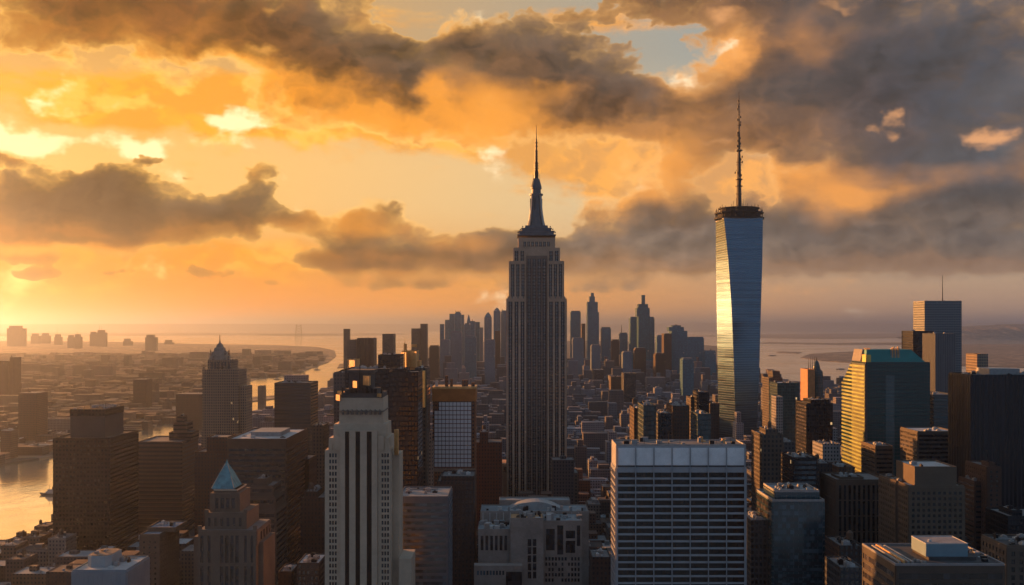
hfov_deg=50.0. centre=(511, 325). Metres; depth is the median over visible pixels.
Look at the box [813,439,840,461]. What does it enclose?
office tower
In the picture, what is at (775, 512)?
window
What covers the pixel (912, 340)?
office tower
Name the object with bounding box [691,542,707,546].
window
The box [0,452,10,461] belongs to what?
block
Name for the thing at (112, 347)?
land
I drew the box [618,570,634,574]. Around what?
window
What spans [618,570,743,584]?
window
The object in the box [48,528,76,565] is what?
block
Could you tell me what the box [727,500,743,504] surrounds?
window
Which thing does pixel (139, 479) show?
window
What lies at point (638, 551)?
window
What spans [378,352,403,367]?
office tower
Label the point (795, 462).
window
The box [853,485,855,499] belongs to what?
window
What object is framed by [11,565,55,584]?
block
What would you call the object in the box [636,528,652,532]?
window
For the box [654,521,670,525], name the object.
window
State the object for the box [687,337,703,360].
office tower
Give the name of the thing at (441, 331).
office tower
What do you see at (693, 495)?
window
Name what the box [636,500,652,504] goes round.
window
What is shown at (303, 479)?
window
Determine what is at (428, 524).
office tower
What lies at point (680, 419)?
office tower
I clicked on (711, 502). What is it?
window
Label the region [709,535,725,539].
window
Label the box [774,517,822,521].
window
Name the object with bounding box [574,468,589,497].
block
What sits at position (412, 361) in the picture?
office tower
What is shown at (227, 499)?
window
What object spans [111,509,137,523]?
window
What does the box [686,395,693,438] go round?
office tower
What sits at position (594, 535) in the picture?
block
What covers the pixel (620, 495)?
window
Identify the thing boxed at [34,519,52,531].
block
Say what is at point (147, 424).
block
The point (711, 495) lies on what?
window
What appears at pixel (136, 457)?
window
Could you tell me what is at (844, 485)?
window
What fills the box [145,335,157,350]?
office tower
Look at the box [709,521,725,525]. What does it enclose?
window
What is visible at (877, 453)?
window
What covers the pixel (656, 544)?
window
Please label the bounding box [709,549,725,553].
window
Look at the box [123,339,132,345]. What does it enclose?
office tower
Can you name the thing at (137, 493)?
window
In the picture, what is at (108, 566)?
office block
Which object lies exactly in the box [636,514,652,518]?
window
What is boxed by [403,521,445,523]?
window
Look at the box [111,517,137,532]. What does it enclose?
window
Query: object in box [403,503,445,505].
window
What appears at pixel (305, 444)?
window
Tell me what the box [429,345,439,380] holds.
office tower
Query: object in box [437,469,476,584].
office tower
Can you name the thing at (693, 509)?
window
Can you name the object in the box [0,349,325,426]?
distant buildings
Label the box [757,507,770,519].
window
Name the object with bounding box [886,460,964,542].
office tower
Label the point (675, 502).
window
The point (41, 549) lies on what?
block
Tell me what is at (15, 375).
office tower
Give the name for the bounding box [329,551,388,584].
window
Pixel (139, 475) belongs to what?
window
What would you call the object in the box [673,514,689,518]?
window
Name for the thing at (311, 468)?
office tower
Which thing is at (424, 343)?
office tower
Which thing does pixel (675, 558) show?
window
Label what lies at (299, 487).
window
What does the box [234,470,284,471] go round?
window
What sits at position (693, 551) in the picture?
window
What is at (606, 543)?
block
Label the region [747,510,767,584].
block
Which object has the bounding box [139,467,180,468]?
window
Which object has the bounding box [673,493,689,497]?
window
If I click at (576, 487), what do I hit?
office tower
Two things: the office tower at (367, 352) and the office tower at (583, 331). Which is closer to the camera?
the office tower at (367, 352)
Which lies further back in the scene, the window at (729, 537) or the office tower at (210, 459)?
the office tower at (210, 459)
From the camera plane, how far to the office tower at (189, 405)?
2350.00 m
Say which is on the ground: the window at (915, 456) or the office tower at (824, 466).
the office tower at (824, 466)
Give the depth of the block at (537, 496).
1106.51 m
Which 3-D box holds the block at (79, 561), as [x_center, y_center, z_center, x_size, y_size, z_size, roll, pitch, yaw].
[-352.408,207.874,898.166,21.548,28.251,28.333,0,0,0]
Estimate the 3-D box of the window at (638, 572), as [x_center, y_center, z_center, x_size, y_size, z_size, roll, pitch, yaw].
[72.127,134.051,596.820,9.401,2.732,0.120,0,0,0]
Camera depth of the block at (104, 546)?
980.53 m
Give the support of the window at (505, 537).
in the terraced block at (533, 540)
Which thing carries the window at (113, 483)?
in the office tower at (95, 478)
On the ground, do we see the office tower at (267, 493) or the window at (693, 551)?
the office tower at (267, 493)
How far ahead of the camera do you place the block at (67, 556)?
925.09 m
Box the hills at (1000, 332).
[897,324,1023,339]
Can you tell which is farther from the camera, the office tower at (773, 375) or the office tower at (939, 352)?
the office tower at (773, 375)
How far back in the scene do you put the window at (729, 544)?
596.79 m
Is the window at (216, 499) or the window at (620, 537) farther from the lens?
the window at (216, 499)
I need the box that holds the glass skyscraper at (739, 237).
[714,100,763,437]
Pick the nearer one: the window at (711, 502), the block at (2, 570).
the window at (711, 502)
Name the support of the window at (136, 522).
in the office tower at (95, 478)
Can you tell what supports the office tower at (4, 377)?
on the land at (112, 347)
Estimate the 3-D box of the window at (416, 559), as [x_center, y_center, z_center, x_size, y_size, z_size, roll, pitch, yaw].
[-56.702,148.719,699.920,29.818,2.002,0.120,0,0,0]
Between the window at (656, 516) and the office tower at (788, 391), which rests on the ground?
the office tower at (788, 391)
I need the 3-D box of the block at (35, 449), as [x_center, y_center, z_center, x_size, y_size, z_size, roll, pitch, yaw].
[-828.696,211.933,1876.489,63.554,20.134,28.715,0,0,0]
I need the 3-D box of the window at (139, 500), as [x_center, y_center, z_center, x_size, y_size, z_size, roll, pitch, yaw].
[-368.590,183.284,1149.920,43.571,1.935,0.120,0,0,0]
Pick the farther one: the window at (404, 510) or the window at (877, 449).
the window at (877, 449)
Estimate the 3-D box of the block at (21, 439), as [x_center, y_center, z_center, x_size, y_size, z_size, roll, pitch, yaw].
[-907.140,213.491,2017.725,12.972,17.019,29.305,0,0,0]
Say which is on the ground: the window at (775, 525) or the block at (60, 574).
the block at (60, 574)
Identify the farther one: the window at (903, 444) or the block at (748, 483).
the block at (748, 483)
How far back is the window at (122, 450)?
1037.98 m
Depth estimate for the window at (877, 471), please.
1049.95 m
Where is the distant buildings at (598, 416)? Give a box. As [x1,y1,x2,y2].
[0,354,843,584]
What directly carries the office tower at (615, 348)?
on the ground
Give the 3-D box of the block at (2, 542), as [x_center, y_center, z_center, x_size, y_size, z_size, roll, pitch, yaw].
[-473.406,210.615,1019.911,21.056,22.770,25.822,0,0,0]
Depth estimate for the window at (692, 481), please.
596.79 m
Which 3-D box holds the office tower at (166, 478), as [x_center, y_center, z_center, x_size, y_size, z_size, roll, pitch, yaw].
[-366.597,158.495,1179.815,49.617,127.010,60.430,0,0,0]
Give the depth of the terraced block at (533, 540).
798.00 m
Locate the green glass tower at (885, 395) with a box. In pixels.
[842,347,929,475]
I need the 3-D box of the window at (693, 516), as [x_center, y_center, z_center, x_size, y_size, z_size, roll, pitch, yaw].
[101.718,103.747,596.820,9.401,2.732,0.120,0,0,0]
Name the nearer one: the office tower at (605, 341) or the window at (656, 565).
the window at (656, 565)
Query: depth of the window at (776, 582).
679.89 m
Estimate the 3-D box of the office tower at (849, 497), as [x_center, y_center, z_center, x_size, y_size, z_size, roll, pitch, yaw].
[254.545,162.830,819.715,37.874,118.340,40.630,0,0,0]
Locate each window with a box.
[111,437,137,445]
[111,441,137,450]
[111,445,137,454]
[111,449,137,458]
[111,453,137,463]
[111,457,137,467]
[111,461,137,471]
[111,465,137,476]
[111,469,137,480]
[111,473,137,484]
[111,477,137,489]
[111,481,137,493]
[111,485,137,497]
[111,489,137,502]
[111,493,137,506]
[111,497,137,510]
[111,501,137,515]
[111,505,137,519]
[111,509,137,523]
[111,513,137,527]
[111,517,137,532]
[111,522,137,536]
[111,526,137,540]
[111,530,137,545]
[116,534,137,546]
[119,538,137,548]
[139,447,180,447]
[139,451,180,451]
[139,455,180,456]
[139,459,180,460]
[139,463,180,464]
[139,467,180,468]
[139,471,180,472]
[139,475,180,476]
[139,479,180,480]
[139,484,180,484]
[139,488,180,488]
[139,492,180,493]
[139,496,180,497]
[139,500,180,501]
[139,504,180,505]
[139,508,180,509]
[139,512,180,513]
[139,516,180,517]
[139,520,180,521]
[161,534,172,584]
[215,498,217,507]
[221,498,223,507]
[226,498,228,507]
[229,449,284,450]
[229,454,284,456]
[229,459,284,461]
[229,464,284,466]
[232,498,234,507]
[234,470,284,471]
[237,475,284,477]
[240,480,284,482]
[250,500,272,502]
[252,489,271,491]
[259,514,273,516]
[277,544,286,555]
[277,555,286,566]
[287,438,306,450]
[287,443,306,455]
[287,447,306,460]
[287,452,306,465]
[287,457,306,471]
[287,463,304,476]
[287,468,304,481]
[287,473,304,486]
[287,478,304,492]
[287,483,304,497]
[287,487,304,502]
[288,493,303,506]
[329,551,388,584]
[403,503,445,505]
[403,509,445,511]
[403,515,445,517]
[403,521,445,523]
[403,527,445,530]
[403,533,445,536]
[403,540,445,542]
[403,546,445,548]
[415,552,445,554]
[415,558,445,560]
[415,564,445,566]
[415,570,445,572]
[415,576,445,578]
[415,582,445,584]
[485,536,487,549]
[490,536,492,549]
[495,536,497,549]
[504,536,506,549]
[618,473,634,476]
[618,480,634,483]
[618,486,634,490]
[618,493,634,497]
[618,500,634,504]
[618,507,634,511]
[618,514,634,518]
[618,521,634,525]
[618,528,634,532]
[618,535,634,539]
[618,542,634,546]
[618,549,634,553]
[618,556,634,560]
[618,563,634,567]
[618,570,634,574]
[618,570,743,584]
[636,473,652,476]
[636,480,652,483]
[636,486,652,490]
[636,493,652,497]
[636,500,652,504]
[636,507,652,511]
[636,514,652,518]
[636,521,652,525]
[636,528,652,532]
[636,535,652,539]
[636,542,652,546]
[636,549,652,553]
[636,556,652,560]
[636,563,652,567]
[636,570,652,574]
[654,473,670,476]
[654,480,670,483]
[654,486,670,490]
[654,493,670,497]
[654,500,670,504]
[654,507,670,511]
[654,514,670,518]
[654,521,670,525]
[654,528,670,532]
[654,535,670,539]
[654,542,670,546]
[654,549,670,553]
[654,556,670,560]
[654,563,670,567]
[673,473,689,476]
[673,480,689,483]
[673,486,689,490]
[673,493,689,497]
[673,500,689,504]
[673,507,689,511]
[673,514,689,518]
[673,521,689,525]
[673,528,689,532]
[673,535,689,539]
[673,542,689,546]
[673,549,689,553]
[673,556,689,560]
[673,563,689,567]
[691,473,707,476]
[691,480,707,483]
[691,486,707,490]
[691,493,707,497]
[691,500,707,504]
[691,507,707,511]
[691,514,707,518]
[691,521,707,525]
[691,528,707,532]
[691,535,707,539]
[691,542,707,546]
[691,549,707,553]
[691,556,707,560]
[691,563,707,567]
[709,473,725,476]
[709,480,725,483]
[709,486,725,490]
[709,493,725,497]
[709,500,725,504]
[709,507,725,511]
[709,514,725,518]
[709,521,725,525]
[709,528,725,532]
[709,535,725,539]
[709,542,725,546]
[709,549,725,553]
[709,556,725,560]
[709,563,725,567]
[727,473,743,476]
[727,480,743,483]
[727,486,743,490]
[727,493,743,497]
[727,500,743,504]
[727,507,743,511]
[727,514,743,518]
[727,521,743,525]
[727,528,743,532]
[727,535,743,539]
[727,542,743,546]
[727,549,743,553]
[727,556,743,560]
[727,563,743,567]
[757,495,770,507]
[757,501,770,513]
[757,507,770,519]
[774,505,822,508]
[774,511,822,514]
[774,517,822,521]
[774,524,822,527]
[774,530,822,533]
[774,536,822,539]
[774,543,822,546]
[774,549,822,552]
[774,555,822,558]
[774,562,822,565]
[774,568,822,571]
[774,574,822,577]
[774,580,822,584]
[794,461,815,463]
[794,466,815,468]
[794,471,815,473]
[794,476,815,478]
[794,481,815,483]
[839,485,840,499]
[844,485,845,499]
[849,485,850,499]
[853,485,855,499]
[853,501,855,514]
[853,517,855,530]
[858,485,859,499]
[863,485,864,499]
[868,485,869,499]
[872,485,874,499]
[872,501,874,514]
[872,517,874,530]
[872,532,874,542]
[877,449,891,450]
[877,453,891,454]
[877,458,891,459]
[877,462,891,463]
[877,467,891,468]
[877,471,891,472]
[883,513,890,542]
[901,430,916,436]
[901,435,916,440]
[901,439,916,444]
[901,443,916,449]
[901,447,916,453]
[901,451,916,457]
[919,435,947,436]
[919,439,947,440]
[919,443,947,445]
[919,448,947,449]
[919,452,947,453]
[919,456,947,457]
[959,480,973,486]
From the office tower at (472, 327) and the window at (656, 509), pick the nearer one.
the window at (656, 509)
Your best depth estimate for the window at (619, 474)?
596.79 m
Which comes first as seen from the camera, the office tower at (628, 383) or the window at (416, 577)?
the window at (416, 577)
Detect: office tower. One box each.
[0,360,9,394]
[7,326,26,345]
[10,355,20,394]
[18,391,47,440]
[31,333,40,343]
[41,333,50,342]
[53,403,138,551]
[54,334,62,344]
[67,335,73,347]
[74,334,82,348]
[90,332,95,345]
[96,327,107,346]
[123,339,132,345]
[133,378,151,407]
[139,414,198,533]
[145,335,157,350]
[164,340,174,343]
[176,392,201,429]
[195,434,235,535]
[227,428,307,562]
[250,473,287,584]
[274,380,317,453]
[300,482,324,558]
[305,454,316,489]
[311,422,328,488]
[334,369,344,423]
[343,329,349,369]
[345,365,394,419]
[347,339,356,358]
[357,337,376,366]
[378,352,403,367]
[382,334,395,353]
[389,343,422,487]
[401,344,421,369]
[403,486,452,584]
[411,328,419,359]
[415,365,429,485]
[420,324,427,365]
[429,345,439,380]
[429,429,433,485]
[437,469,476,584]
[440,324,443,340]
[440,339,449,377]
[445,320,448,338]
[449,314,454,355]
[451,331,461,372]
[455,311,460,330]
[461,315,463,364]
[464,315,469,365]
[465,336,476,377]
[470,320,474,335]
[475,322,479,360]
[477,425,501,530]
[480,327,482,360]
[484,312,491,367]
[485,339,494,383]
[494,308,500,356]
[495,331,499,368]
[501,310,505,361]
[570,311,580,357]
[572,338,583,374]
[574,469,578,503]
[581,324,584,357]
[586,293,598,359]
[590,344,600,369]
[592,369,603,383]
[601,327,610,360]
[609,375,620,389]
[611,339,619,366]
[619,325,627,353]
[621,351,631,371]
[621,372,635,401]
[629,317,636,368]
[630,397,637,438]
[633,348,645,374]
[635,295,649,360]
[638,400,655,438]
[650,317,654,360]
[653,353,665,380]
[655,335,661,352]
[656,409,671,438]
[662,333,671,369]
[667,325,686,373]
[667,401,689,438]
[680,358,693,400]
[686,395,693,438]
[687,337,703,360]
[690,409,710,438]
[693,390,708,412]
[702,349,715,374]
[709,400,718,438]
[751,421,782,509]
[756,482,824,584]
[762,370,782,426]
[769,380,798,441]
[771,395,782,433]
[781,451,817,488]
[783,438,794,451]
[795,397,832,454]
[800,356,814,399]
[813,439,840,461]
[815,454,831,496]
[820,464,877,543]
[830,461,854,471]
[861,441,892,475]
[878,473,905,542]
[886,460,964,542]
[900,427,947,463]
[902,330,933,358]
[913,275,961,371]
[922,332,955,392]
[930,392,947,428]
[948,367,1023,506]
[959,475,980,551]
[965,460,1000,535]
[966,353,987,371]
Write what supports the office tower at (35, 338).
on the land at (112, 347)
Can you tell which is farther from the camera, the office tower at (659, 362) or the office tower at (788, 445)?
the office tower at (659, 362)
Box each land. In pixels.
[0,333,409,335]
[0,341,335,464]
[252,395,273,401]
[687,333,901,338]
[763,342,901,344]
[776,351,801,353]
[800,344,1023,367]
[832,331,901,331]
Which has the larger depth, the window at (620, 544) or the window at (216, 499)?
the window at (216, 499)
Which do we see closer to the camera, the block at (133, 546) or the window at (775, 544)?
the window at (775, 544)
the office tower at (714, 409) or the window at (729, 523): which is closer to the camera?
the window at (729, 523)
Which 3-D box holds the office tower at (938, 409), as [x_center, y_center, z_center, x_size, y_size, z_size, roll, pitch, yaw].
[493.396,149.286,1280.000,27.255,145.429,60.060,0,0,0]
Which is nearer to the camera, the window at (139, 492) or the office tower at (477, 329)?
the window at (139, 492)
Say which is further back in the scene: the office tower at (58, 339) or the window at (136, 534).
the office tower at (58, 339)
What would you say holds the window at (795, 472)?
in the office tower at (799, 467)
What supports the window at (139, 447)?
in the office tower at (166, 478)
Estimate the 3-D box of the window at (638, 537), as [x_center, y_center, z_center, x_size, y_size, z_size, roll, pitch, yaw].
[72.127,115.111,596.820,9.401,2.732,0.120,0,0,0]
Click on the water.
(26, 505)
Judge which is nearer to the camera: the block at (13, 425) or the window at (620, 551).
the window at (620, 551)
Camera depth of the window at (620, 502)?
596.79 m
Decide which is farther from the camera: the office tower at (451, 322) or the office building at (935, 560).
the office tower at (451, 322)
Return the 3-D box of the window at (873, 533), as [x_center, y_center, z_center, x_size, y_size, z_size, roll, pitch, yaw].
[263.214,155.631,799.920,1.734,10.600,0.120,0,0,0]
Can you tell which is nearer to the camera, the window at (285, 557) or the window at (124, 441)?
the window at (285, 557)
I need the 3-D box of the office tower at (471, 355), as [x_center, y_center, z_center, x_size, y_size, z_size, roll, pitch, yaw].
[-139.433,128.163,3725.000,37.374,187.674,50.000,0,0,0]
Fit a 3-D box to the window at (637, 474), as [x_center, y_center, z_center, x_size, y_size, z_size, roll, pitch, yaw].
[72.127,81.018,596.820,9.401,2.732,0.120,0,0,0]
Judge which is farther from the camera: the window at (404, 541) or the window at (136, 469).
the window at (136, 469)
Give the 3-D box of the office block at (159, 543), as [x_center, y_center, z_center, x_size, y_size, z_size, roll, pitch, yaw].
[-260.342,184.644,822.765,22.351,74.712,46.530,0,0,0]
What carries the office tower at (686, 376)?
on the ground
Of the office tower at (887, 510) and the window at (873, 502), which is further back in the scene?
the window at (873, 502)
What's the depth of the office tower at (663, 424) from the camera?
1000.00 m
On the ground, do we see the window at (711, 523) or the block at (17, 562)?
the block at (17, 562)
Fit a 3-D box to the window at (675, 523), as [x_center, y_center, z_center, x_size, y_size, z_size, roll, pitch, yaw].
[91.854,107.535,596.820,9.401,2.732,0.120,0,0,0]
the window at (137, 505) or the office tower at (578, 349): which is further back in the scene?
the office tower at (578, 349)
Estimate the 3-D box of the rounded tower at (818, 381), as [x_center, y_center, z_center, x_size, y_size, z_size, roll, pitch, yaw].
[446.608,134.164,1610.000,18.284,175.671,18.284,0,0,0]
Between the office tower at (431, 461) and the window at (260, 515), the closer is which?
the window at (260, 515)
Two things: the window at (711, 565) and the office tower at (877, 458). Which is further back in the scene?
the office tower at (877, 458)
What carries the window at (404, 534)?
in the office tower at (428, 524)
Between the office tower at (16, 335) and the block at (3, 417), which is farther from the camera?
the office tower at (16, 335)
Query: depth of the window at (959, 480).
874.92 m
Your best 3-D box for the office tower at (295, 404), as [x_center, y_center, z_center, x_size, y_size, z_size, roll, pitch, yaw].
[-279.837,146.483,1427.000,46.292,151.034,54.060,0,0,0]
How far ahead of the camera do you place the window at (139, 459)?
1149.78 m
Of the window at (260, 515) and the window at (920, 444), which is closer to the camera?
the window at (260, 515)
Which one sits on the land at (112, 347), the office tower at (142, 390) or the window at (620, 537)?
the office tower at (142, 390)
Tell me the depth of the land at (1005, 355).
8129.78 m
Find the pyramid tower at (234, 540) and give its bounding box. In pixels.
[194,460,274,584]
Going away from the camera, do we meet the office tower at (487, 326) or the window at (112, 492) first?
the window at (112, 492)
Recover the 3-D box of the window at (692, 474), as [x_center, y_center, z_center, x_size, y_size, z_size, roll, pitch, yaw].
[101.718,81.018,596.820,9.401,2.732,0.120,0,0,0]
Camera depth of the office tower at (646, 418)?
900.00 m
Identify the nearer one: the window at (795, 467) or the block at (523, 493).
the window at (795, 467)
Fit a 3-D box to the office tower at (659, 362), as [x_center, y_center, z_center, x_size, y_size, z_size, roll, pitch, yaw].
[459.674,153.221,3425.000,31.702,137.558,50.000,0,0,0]
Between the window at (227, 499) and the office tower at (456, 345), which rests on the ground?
the office tower at (456, 345)
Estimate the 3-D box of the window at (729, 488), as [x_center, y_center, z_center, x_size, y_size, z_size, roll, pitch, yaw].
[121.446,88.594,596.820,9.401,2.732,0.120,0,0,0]
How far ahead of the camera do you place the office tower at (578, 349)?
4000.00 m
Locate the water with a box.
[0,331,1023,539]
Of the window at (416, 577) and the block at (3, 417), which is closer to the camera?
the window at (416, 577)
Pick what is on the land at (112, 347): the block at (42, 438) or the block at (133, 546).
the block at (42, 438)
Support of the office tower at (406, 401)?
on the ground
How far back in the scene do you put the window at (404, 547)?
699.93 m
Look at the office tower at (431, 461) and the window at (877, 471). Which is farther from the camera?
the window at (877, 471)
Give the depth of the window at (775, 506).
679.89 m
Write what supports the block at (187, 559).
on the ground
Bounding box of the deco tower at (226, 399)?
[201,340,251,448]
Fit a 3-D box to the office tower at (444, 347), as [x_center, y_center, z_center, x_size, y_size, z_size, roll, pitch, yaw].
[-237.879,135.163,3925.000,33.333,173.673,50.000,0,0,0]
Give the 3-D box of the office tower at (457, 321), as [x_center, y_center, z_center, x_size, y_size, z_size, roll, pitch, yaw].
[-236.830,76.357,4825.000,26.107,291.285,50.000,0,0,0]
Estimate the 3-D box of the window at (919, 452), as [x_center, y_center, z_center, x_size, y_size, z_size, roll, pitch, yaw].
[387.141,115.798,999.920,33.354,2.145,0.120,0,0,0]
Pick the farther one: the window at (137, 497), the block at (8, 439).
the block at (8, 439)
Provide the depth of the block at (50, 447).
1921.39 m
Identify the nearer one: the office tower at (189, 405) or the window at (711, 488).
the window at (711, 488)
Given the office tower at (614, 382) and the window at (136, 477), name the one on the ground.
the office tower at (614, 382)
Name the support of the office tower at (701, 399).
on the ground
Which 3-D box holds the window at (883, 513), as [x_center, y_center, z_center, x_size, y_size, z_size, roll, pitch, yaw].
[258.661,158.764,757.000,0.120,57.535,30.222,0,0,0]
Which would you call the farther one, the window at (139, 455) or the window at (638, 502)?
the window at (139, 455)
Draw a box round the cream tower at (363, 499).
[325,365,414,584]
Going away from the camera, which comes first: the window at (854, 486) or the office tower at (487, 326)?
the window at (854, 486)
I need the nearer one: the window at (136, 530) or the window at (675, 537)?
the window at (675, 537)
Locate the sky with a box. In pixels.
[0,0,1023,324]
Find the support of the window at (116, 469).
in the office tower at (95, 478)
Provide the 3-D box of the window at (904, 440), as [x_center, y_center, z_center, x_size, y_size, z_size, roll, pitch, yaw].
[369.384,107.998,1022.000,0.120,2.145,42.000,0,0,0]
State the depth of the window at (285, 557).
821.51 m
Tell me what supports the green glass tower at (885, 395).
on the ground
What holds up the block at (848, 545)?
on the ground
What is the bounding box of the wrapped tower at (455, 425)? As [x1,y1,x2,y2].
[432,376,476,485]
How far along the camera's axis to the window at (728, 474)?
596.79 m
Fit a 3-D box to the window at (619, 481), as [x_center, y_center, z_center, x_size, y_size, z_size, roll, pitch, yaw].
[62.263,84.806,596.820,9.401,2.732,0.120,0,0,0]
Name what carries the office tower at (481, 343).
on the ground
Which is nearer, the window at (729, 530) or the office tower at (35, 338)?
the window at (729, 530)
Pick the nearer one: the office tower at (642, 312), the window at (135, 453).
the window at (135, 453)
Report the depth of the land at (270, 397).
3322.53 m
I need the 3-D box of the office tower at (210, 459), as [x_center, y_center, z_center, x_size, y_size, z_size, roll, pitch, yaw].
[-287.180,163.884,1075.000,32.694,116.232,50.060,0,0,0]
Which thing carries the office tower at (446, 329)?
on the ground
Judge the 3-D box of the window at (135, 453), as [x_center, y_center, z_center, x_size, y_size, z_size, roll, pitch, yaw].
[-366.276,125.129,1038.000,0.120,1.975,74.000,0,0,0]
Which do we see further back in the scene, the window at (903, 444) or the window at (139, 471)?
the window at (139, 471)
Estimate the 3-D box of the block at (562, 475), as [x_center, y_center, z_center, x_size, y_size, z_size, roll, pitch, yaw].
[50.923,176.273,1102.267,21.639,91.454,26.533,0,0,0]
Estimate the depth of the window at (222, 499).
655.92 m
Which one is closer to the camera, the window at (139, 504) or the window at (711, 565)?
the window at (711, 565)
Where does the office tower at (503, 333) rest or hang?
on the ground
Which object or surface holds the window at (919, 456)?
in the office tower at (923, 443)
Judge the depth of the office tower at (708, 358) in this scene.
3800.00 m
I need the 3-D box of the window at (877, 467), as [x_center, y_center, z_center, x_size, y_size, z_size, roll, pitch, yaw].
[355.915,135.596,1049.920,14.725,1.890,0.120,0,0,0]
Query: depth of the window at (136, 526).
1036.58 m
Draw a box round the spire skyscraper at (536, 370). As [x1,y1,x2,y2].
[502,126,566,496]
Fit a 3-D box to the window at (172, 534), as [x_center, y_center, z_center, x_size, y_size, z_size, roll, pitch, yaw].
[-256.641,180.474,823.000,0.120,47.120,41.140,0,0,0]
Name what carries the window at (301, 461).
in the office tower at (281, 454)
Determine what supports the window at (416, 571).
in the office tower at (428, 524)
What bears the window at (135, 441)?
in the office tower at (95, 478)
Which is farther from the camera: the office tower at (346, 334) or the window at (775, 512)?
the office tower at (346, 334)
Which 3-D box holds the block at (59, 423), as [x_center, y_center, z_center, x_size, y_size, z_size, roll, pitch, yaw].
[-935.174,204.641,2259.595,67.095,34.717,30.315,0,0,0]
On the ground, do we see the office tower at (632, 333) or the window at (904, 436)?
the office tower at (632, 333)
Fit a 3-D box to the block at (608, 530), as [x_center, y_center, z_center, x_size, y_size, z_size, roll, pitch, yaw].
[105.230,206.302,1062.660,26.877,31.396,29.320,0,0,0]
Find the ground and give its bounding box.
[189,341,716,536]
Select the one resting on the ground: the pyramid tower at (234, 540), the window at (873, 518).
the pyramid tower at (234, 540)
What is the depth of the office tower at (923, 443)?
999.86 m
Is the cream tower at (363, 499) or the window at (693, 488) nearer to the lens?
the window at (693, 488)
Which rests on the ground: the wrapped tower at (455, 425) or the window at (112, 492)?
the wrapped tower at (455, 425)
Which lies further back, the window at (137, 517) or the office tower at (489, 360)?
the office tower at (489, 360)
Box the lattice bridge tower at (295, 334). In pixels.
[259,325,337,337]
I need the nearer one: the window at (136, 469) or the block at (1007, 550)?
the block at (1007, 550)
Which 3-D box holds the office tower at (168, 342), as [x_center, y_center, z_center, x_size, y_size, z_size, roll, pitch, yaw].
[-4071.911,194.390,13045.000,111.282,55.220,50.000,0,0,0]
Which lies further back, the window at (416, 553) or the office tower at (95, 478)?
the office tower at (95, 478)
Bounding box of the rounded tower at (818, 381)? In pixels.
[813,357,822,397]
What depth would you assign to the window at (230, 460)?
899.83 m
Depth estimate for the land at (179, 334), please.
27709.60 m
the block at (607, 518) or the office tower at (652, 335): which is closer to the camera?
the block at (607, 518)
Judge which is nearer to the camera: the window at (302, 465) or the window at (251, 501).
the window at (251, 501)
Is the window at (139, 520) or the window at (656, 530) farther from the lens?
the window at (139, 520)
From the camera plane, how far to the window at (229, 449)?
899.83 m
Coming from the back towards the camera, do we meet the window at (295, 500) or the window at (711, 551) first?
the window at (295, 500)
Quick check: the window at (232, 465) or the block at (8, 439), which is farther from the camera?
the block at (8, 439)
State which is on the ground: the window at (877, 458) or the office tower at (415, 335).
the office tower at (415, 335)
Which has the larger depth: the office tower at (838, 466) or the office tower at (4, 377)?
the office tower at (4, 377)
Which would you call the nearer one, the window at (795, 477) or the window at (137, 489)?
the window at (795, 477)
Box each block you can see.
[0,414,7,421]
[0,421,9,428]
[0,428,17,458]
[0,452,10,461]
[0,454,4,465]
[0,539,7,545]
[0,560,4,581]
[1,539,27,559]
[5,548,37,581]
[6,422,17,428]
[8,530,30,542]
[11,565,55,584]
[16,543,47,565]
[18,443,48,455]
[19,437,24,443]
[22,530,51,544]
[29,444,52,451]
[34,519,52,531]
[35,434,52,442]
[45,433,69,441]
[46,564,81,584]
[48,416,69,430]
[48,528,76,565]
[55,550,95,565]
[69,559,87,563]
[71,548,149,584]
[96,545,116,549]
[122,550,138,555]
[124,427,140,428]
[127,541,138,549]
[139,520,186,584]
[142,420,152,429]
[179,530,193,537]
[179,538,193,558]
[179,560,181,584]
[180,544,193,584]
[258,385,265,406]
[278,563,296,584]
[297,552,324,584]
[347,358,359,367]
[474,497,588,584]
[477,531,477,562]
[518,491,532,496]
[528,495,547,496]
[541,491,550,496]
[551,455,573,503]
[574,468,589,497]
[579,492,588,503]
[586,499,600,519]
[589,510,601,534]
[589,530,606,541]
[589,541,602,547]
[589,547,610,584]
[597,546,610,555]
[598,495,610,513]
[601,480,610,496]
[601,512,610,531]
[602,540,610,546]
[606,522,610,541]
[747,478,750,489]
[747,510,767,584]
[825,530,861,565]
[825,556,861,584]
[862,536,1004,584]
[981,533,1023,584]
[985,505,1023,533]
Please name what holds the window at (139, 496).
in the office tower at (166, 478)
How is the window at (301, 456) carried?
in the office tower at (281, 454)
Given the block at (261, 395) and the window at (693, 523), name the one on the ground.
the block at (261, 395)
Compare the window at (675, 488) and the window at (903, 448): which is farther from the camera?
the window at (903, 448)
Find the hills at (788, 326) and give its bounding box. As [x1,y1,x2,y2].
[0,322,1023,330]
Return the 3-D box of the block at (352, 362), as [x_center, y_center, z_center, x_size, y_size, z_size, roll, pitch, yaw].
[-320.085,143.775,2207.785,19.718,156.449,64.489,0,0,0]
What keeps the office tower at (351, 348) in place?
on the ground
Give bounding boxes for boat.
[39,484,52,495]

